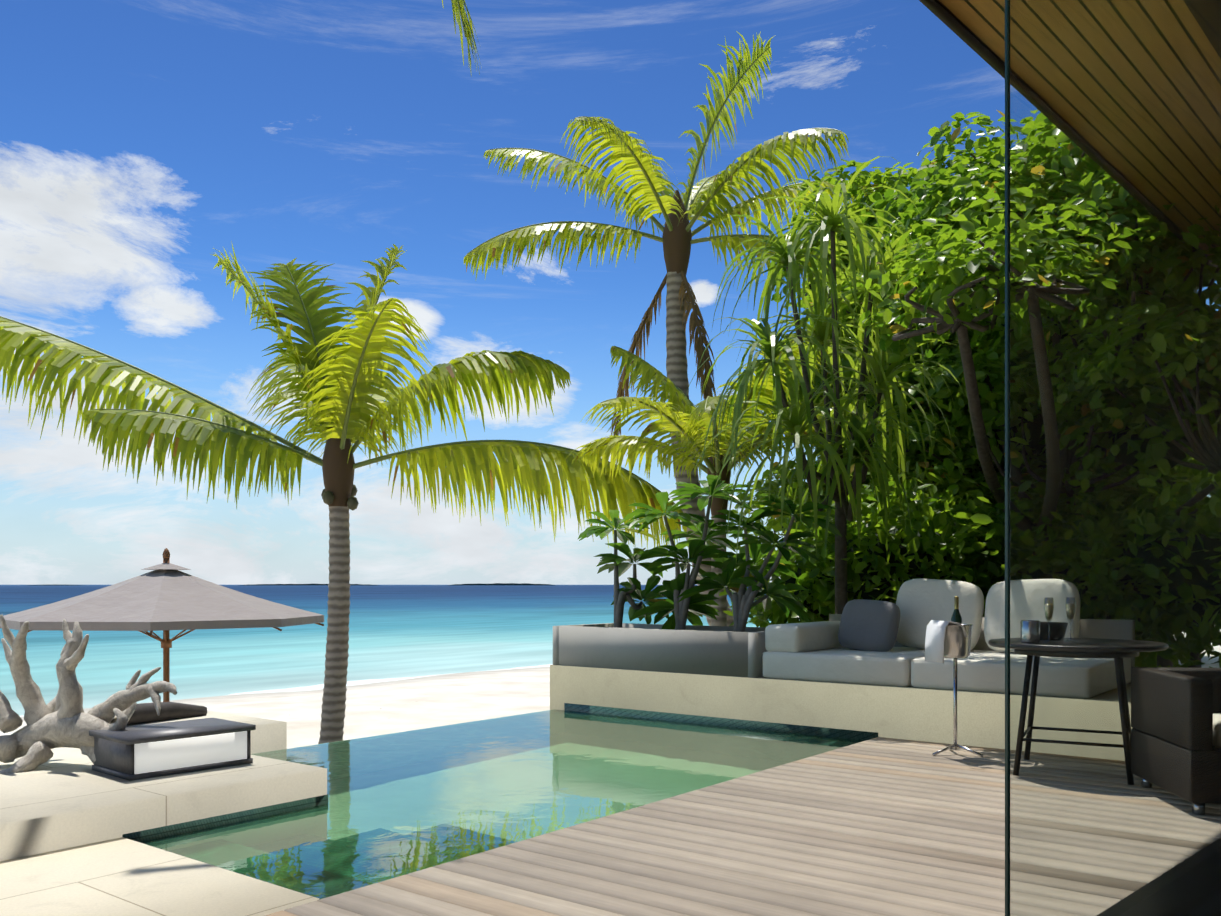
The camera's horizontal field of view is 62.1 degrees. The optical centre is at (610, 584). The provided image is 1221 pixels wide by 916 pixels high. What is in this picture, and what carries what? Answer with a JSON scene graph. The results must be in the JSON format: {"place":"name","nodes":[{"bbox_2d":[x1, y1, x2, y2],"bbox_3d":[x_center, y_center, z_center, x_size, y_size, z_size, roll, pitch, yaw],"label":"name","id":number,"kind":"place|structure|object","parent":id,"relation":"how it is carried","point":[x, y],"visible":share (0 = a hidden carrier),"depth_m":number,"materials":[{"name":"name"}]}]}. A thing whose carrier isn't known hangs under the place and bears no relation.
{"place":"outdoors","nodes":[
{"label":"outdoors","id":0,"kind":"place"},
{"bbox_2d":[0,667,549,748],"bbox_3d":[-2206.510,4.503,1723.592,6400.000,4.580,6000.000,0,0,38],"label":"beach ground","id":1,"kind":"structure","parent":0,"point":[427,702],"depth_m":19.42,"materials":[{"name":"white sand"}]},
{"bbox_2d":[0,837,318,915],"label":"paving slab","id":2,"kind":"structure","parent":1,"relation":"on","point":[122,876],"depth_m":3.53,"materials":[{"name":"stone"}]},
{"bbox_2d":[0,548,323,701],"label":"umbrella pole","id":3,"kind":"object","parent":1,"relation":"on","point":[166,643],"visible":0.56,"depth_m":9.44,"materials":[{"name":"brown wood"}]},
{"bbox_2d":[0,563,323,630],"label":"umbrella canopy","id":4,"kind":"object","parent":3,"relation":"attached to","point":[166,596],"visible":0.92,"depth_m":8.78,"materials":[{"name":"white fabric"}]},
{"bbox_2d":[0,711,326,860],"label":"stone platform","id":5,"kind":"structure","parent":1,"relation":"on","point":[64,797],"depth_m":4.53,"materials":[{"name":"stone"}]},
{"bbox_2d":[0,614,176,773],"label":"driftwood sculpture","id":6,"kind":"object","parent":5,"relation":"on","point":[62,718],"visible":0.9,"depth_m":5.08,"materials":[{"name":"grey wood"}]},
{"bbox_2d":[127,702,206,724],"bbox_3d":[-3.066,0.858,6.766,0.133,0.147,0.817,0,0,29],"label":"lounger cushion","id":7,"kind":"object","parent":5,"relation":"on","point":[145,713],"visible":0.5,"depth_m":6.81,"materials":[{"name":"grey fabric"}]},
{"bbox_2d":[89,718,255,780],"bbox_3d":[-2.189,0.816,5.080,0.473,0.195,0.662,0,0,38],"label":"lantern frame","id":8,"kind":"object","parent":5,"relation":"on","point":[114,753],"visible":0.81,"depth_m":4.92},
{"bbox_2d":[134,731,246,773],"bbox_3d":[-2.189,0.816,5.080,0.425,0.145,0.590,0,0,38],"label":"panel","id":9,"kind":"object","parent":8,"relation":"in","point":[177,753],"visible":0.5,"depth_m":4.94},
{"bbox_2d":[0,241,686,743],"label":"short palm","id":10,"kind":"object","parent":1,"relation":"on","point":[521,463],"depth_m":12.47,"materials":[{"name":"green plant"}]},
{"bbox_2d":[322,427,354,506],"bbox_3d":[-3.429,-1.576,12.777,0.388,1.200,0.408,0,0,38],"label":"palm crownshaft","id":11,"kind":"object","parent":10,"relation":"attached to","point":[338,470],"visible":0.65,"depth_m":12.64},
{"bbox_2d":[321,484,358,510],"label":"coconuts","id":12,"kind":"object","parent":10,"relation":"attached to","point":[328,499],"visible":0.75,"depth_m":12.67,"materials":[{"name":"green"}]},
{"bbox_2d":[0,251,682,510],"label":"palm frond stems","id":13,"kind":"object","parent":10,"relation":"attached to","point":[312,458],"visible":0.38,"depth_m":12.71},
{"bbox_2d":[463,31,896,625],"bbox_3d":[0.857,-2.637,13.643,5.216,10.190,4.959,0,0,38],"label":"tall palm","id":14,"kind":"object","parent":1,"relation":"on","point":[522,238],"depth_m":13.60,"materials":[{"name":"green plant"}]},
{"bbox_2d":[610,270,715,434],"bbox_3d":[0.721,-3.255,13.912,1.702,2.491,0.510,0,0,38],"label":"dead palm frond","id":15,"kind":"object","parent":14,"relation":"attached to","point":[696,338],"depth_m":13.64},
{"bbox_2d":[467,47,872,266],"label":"palm frond stems","id":16,"kind":"object","parent":14,"relation":"attached to","point":[657,223],"visible":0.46,"depth_m":13.82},
{"bbox_2d":[662,190,691,274],"bbox_3d":[0.916,-4.823,13.954,0.404,1.200,0.425,0,0,38],"label":"palm crownshaft","id":17,"kind":"object","parent":14,"relation":"attached to","point":[677,245],"visible":0.77,"depth_m":13.81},
{"bbox_2d":[565,330,886,625],"bbox_3d":[1.214,-0.197,11.168,3.678,5.101,3.982,0,0,38],"label":"young palm","id":18,"kind":"object","parent":1,"relation":"on","point":[616,449],"depth_m":11.08,"materials":[{"name":"green plant"}]},
{"bbox_2d":[707,449,730,515],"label":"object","id":19,"kind":"object","parent":18,"relation":"attached to","point":[717,504],"visible":0.33,"depth_m":11.37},
{"bbox_2d":[586,334,879,473],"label":"palm frond stems","id":20,"kind":"object","parent":18,"relation":"attached to","point":[710,466],"visible":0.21,"depth_m":11.16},
{"bbox_2d":[550,665,1130,760],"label":"daybed platform","id":21,"kind":"structure","parent":1,"relation":"on","point":[912,713],"depth_m":7.13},
{"bbox_2d":[553,623,766,677],"bbox_3d":[0.564,0.533,8.580,2.030,0.340,0.875,0,0,38],"label":"planter box","id":22,"kind":"object","parent":21,"relation":"on","point":[712,650],"visible":0.71,"depth_m":8.19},
{"bbox_2d":[763,647,924,686],"bbox_3d":[1.949,0.603,7.730,1.140,0.200,1.210,0,0,38],"label":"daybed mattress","id":23,"kind":"object","parent":21,"relation":"on","point":[864,670],"visible":0.56,"depth_m":7.26,"materials":[{"name":"fabric"}]},
{"bbox_2d":[765,621,842,652],"bbox_3d":[1.613,0.406,7.973,0.290,0.205,1.140,0,0,38],"label":"sofa armrest","id":24,"kind":"object","parent":23,"relation":"on","point":[803,637],"visible":0.67,"depth_m":7.58,"materials":[{"name":"fabric"}]},
{"bbox_2d":[838,599,899,651],"bbox_3d":[1.968,0.313,7.721,0.478,0.398,0.164,4,-13,44],"label":"throw pillow","id":25,"kind":"object","parent":23,"relation":"on","point":[869,625],"visible":0.98,"depth_m":7.64,"materials":[{"name":"grey fabric"}]},
{"bbox_2d":[896,579,983,649],"bbox_3d":[2.505,0.233,7.759,0.657,0.547,0.195,5,-10,35],"label":"back cushion","id":26,"kind":"object","parent":23,"relation":"on","point":[921,604],"visible":0.73,"depth_m":7.71,"materials":[{"name":"fabric"}]},
{"bbox_2d":[762,653,1128,696],"bbox_3d":[2.402,0.601,7.376,2.278,0.175,1.198,0,0,38],"label":"daybed piping","id":27,"kind":"object","parent":21,"relation":"on","point":[944,661],"visible":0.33,"depth_m":6.89,"materials":[{"name":"fabric"}]},
{"bbox_2d":[829,614,1134,683],"bbox_3d":[2.794,0.478,7.901,2.320,0.450,0.100,0,0,38],"label":"daybed backrest","id":28,"kind":"object","parent":21,"relation":"on","point":[981,644],"visible":0.14,"depth_m":7.29,"materials":[{"name":"grey fabric"}]},
{"bbox_2d":[911,650,1130,698],"bbox_3d":[2.855,0.603,7.022,1.140,0.200,1.210,0,0,38],"label":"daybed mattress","id":29,"kind":"object","parent":21,"relation":"on","point":[976,677],"visible":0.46,"depth_m":6.59,"materials":[{"name":"fabric"}]},
{"bbox_2d":[984,579,1079,653],"bbox_3d":[3.053,0.233,7.356,0.657,0.547,0.195,-3,-16,40],"label":"back cushion","id":30,"kind":"object","parent":29,"relation":"on","point":[994,624],"visible":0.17,"depth_m":7.32,"materials":[{"name":"fabric"}]},
{"bbox_2d":[1136,629,1220,667],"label":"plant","id":31,"kind":"object","parent":1,"relation":"on","point":[1211,660],"depth_m":14.02,"materials":[{"name":"green plant"}]},
{"bbox_2d":[710,457,1220,667],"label":"shrub foliage","id":32,"kind":"object","parent":31,"relation":"on","point":[970,547],"visible":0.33,"depth_m":8.82,"materials":[{"name":"green plant"}]},
{"bbox_2d":[785,526,1220,627],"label":"shrub foliage","id":33,"kind":"object","parent":32,"relation":"attached to","point":[874,593],"visible":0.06,"depth_m":8.67,"materials":[{"name":"green plant"}]},
{"bbox_3d":[1.090,1.694,-0.437,7.940,1.218,12.660,0,0,38],"label":"deck substructure","id":34,"kind":"object","parent":1,"relation":"on","visible":0},
{"bbox_2d":[265,737,1220,915],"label":"deck boards","id":35,"kind":"object","parent":34,"relation":"on","point":[879,826],"visible":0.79,"depth_m":4.01,"materials":[{"name":"brown wood"}]},
{"bbox_2d":[932,624,983,756],"bbox_3d":[2.164,0.650,6.261,0.277,0.804,0.303,0,0,38],"label":"wine bucket stand","id":36,"kind":"object","parent":35,"relation":"on","point":[957,643],"visible":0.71,"depth_m":6.22,"materials":[{"name":"silver metal"}]},
{"bbox_2d":[925,620,966,663],"bbox_3d":[2.074,0.353,6.269,0.166,0.260,0.220,0,0,-11],"label":"towel","id":37,"kind":"object","parent":36,"relation":"on","point":[935,640],"visible":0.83,"depth_m":6.24,"materials":[{"name":"white fabric"}]},
{"bbox_2d":[951,609,961,624],"bbox_3d":[2.150,0.248,6.297,0.063,0.330,0.066,0,0,38],"label":"champagne bottle","id":38,"kind":"object","parent":36,"relation":"on","point":[956,617],"visible":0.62,"depth_m":6.28,"materials":[{"name":"green glass"}]},
{"bbox_2d":[954,596,958,608],"bbox_3d":[2.150,0.113,6.297,0.027,0.080,0.028,0,0,38],"label":"bottle foil","id":39,"kind":"object","parent":38,"relation":"attached to","point":[956,602],"visible":1,"depth_m":6.29,"materials":[{"name":"gold metal"}]},
{"bbox_2d":[1013,649,1138,784],"bbox_3d":[2.621,0.703,5.714,0.687,0.704,0.687,0,0,38],"label":"table frame","id":40,"kind":"object","parent":35,"relation":"on","point":[1025,693],"depth_m":5.59,"materials":[{"name":"black metal"}]},
{"bbox_2d":[1021,620,1039,643],"bbox_3d":[2.310,0.261,5.576,0.100,0.125,0.100,0,0,38],"label":"candle holder","id":41,"kind":"object","parent":40,"relation":"on","point":[1028,634],"depth_m":5.54,"materials":[{"name":"clear glass"}]},
{"bbox_2d":[1020,622,1067,639],"bbox_3d":[2.537,0.273,5.932,0.260,0.100,0.260,0,0,38],"label":"bowl","id":42,"kind":"object","parent":40,"relation":"on","point":[1057,631],"depth_m":5.82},
{"bbox_2d":[1043,597,1053,642],"bbox_3d":[2.443,0.198,5.650,0.062,0.250,0.064,0,0,38],"label":"flute","id":43,"kind":"object","parent":40,"relation":"on","point":[1051,602],"depth_m":5.63,"materials":[{"name":"clear glass"}]},
{"bbox_2d":[1045,604,1052,618],"bbox_3d":[2.443,0.153,5.650,0.047,0.090,0.047,0,0,38],"label":"champagne","id":44,"kind":"object","parent":43,"relation":"in","point":[1048,609],"depth_m":5.63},
{"bbox_2d":[1065,597,1075,641],"bbox_3d":[2.593,0.198,5.711,0.062,0.250,0.064,0,0,38],"label":"flute","id":45,"kind":"object","parent":40,"relation":"on","point":[1069,602],"depth_m":5.70,"materials":[{"name":"clear glass"}]},
{"bbox_2d":[1066,604,1074,618],"bbox_3d":[2.593,0.153,5.711,0.047,0.090,0.047,0,0,38],"label":"champagne","id":46,"kind":"object","parent":45,"relation":"in","point":[1069,610],"depth_m":5.70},
{"bbox_2d":[988,638,1167,651],"bbox_3d":[2.621,0.338,5.714,0.920,0.030,0.920,0,0,38],"label":"table top","id":47,"kind":"object","parent":40,"relation":"attached to","point":[999,642],"visible":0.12,"depth_m":5.45,"materials":[{"name":"black wood"}]},
{"bbox_2d":[1010,0,1220,915],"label":"door glass","id":48,"kind":"object","parent":35,"relation":"on","point":[1115,535],"depth_m":3.09,"materials":[{"name":"clear glass"}]},
{"bbox_2d":[1005,0,1009,915],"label":"glass door edge","id":49,"kind":"object","parent":48,"relation":"attached to","point":[1007,457],"depth_m":2.55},
{"bbox_2d":[1131,667,1220,803],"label":"wicker chair","id":50,"kind":"object","parent":35,"relation":"on","point":[1163,760],"depth_m":4.80,"materials":[{"name":"brown wicker"}]},
{"bbox_2d":[1141,778,1204,814],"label":"armchair legs","id":51,"kind":"object","parent":50,"relation":"attached to","point":[1199,805],"depth_m":4.63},
{"bbox_2d":[1213,713,1220,746],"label":"chair cushion","id":52,"kind":"object","parent":50,"relation":"on","point":[1218,735],"depth_m":4.67,"materials":[{"name":"fabric"}]},
{"bbox_2d":[0,585,787,716],"bbox_3d":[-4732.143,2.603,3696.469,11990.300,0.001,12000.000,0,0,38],"label":"sea water","id":53,"kind":"structure","parent":0,"point":[399,632],"depth_m":46.20,"materials":[{"name":"blue liquid"}]},
{"bbox_2d":[49,583,550,584],"bbox_3d":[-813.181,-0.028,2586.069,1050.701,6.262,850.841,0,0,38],"label":"islands","id":54,"kind":"object","parent":53,"relation":"in","point":[453,584],"visible":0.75,"depth_m":2594.09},
{"bbox_2d":[442,0,481,73],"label":"palm frond","id":55,"kind":"object","parent":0,"point":[467,25],"depth_m":6.05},
{"bbox_2d":[122,703,877,899],"bbox_3d":[-0.681,1.116,6.073,2.854,0.184,4.588,0,0,38],"label":"pool tile band","id":56,"kind":"object","parent":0,"point":[181,828],"visible":0.23,"depth_m":7.14,"materials":[{"name":"tile"}]},
{"bbox_2d":[141,709,862,898],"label":"pool water","id":57,"kind":"structure","parent":0,"point":[403,803],"depth_m":5.46,"materials":[{"name":"teal liquid"}]},
{"bbox_2d":[0,0,1220,584],"label":"sky","id":58,"kind":"structure","parent":0,"point":[140,140],"materials":[{"name":"blue"}]},
{"bbox_2d":[578,474,841,631],"bbox_3d":[0.859,-0.180,8.795,2.503,1.460,1.345,0,0,38],"label":"frangipani plant","id":59,"kind":"object","parent":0,"point":[699,603],"depth_m":8.60,"materials":[{"name":"green plant"}]},
{"bbox_2d":[686,156,965,613],"bbox_3d":[1.876,-1.006,8.575,2.222,4.923,2.716,0,0,38],"label":"pandanus tree","id":60,"kind":"object","parent":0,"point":[770,345],"depth_m":8.41,"materials":[{"name":"green plant"}]},
{"bbox_2d":[731,110,1220,667],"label":"broadleaf trees","id":61,"kind":"object","parent":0,"point":[960,204],"depth_m":8.72,"materials":[{"name":"green plant"}]},
{"bbox_2d":[782,264,1196,548],"bbox_3d":[5.360,-2.876,13.673,5.636,6.026,7.391,0,0,38],"label":"broadleaf tree foliage","id":62,"kind":"object","parent":61,"relation":"attached to","point":[1176,450],"depth_m":10.71,"materials":[{"name":"green plant"}]},
{"bbox_2d":[935,0,1220,265],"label":"roof soffit","id":63,"kind":"structure","parent":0,"point":[982,22],"depth_m":5.51,"materials":[{"name":"brown wood"}]},
{"bbox_2d":[1098,838,1220,915],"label":"door sill","id":64,"kind":"structure","parent":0,"point":[1194,889],"depth_m":3.34,"materials":[{"name":"black metal"}]},
{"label":"interior walls","id":65,"kind":"object","parent":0,"visible":0},
{"bbox_2d":[919,0,1220,267],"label":"roof fascia","id":66,"kind":"structure","parent":65,"relation":"on","point":[945,17],"depth_m":5.25,"materials":[{"name":"brown wood"}]}
]}

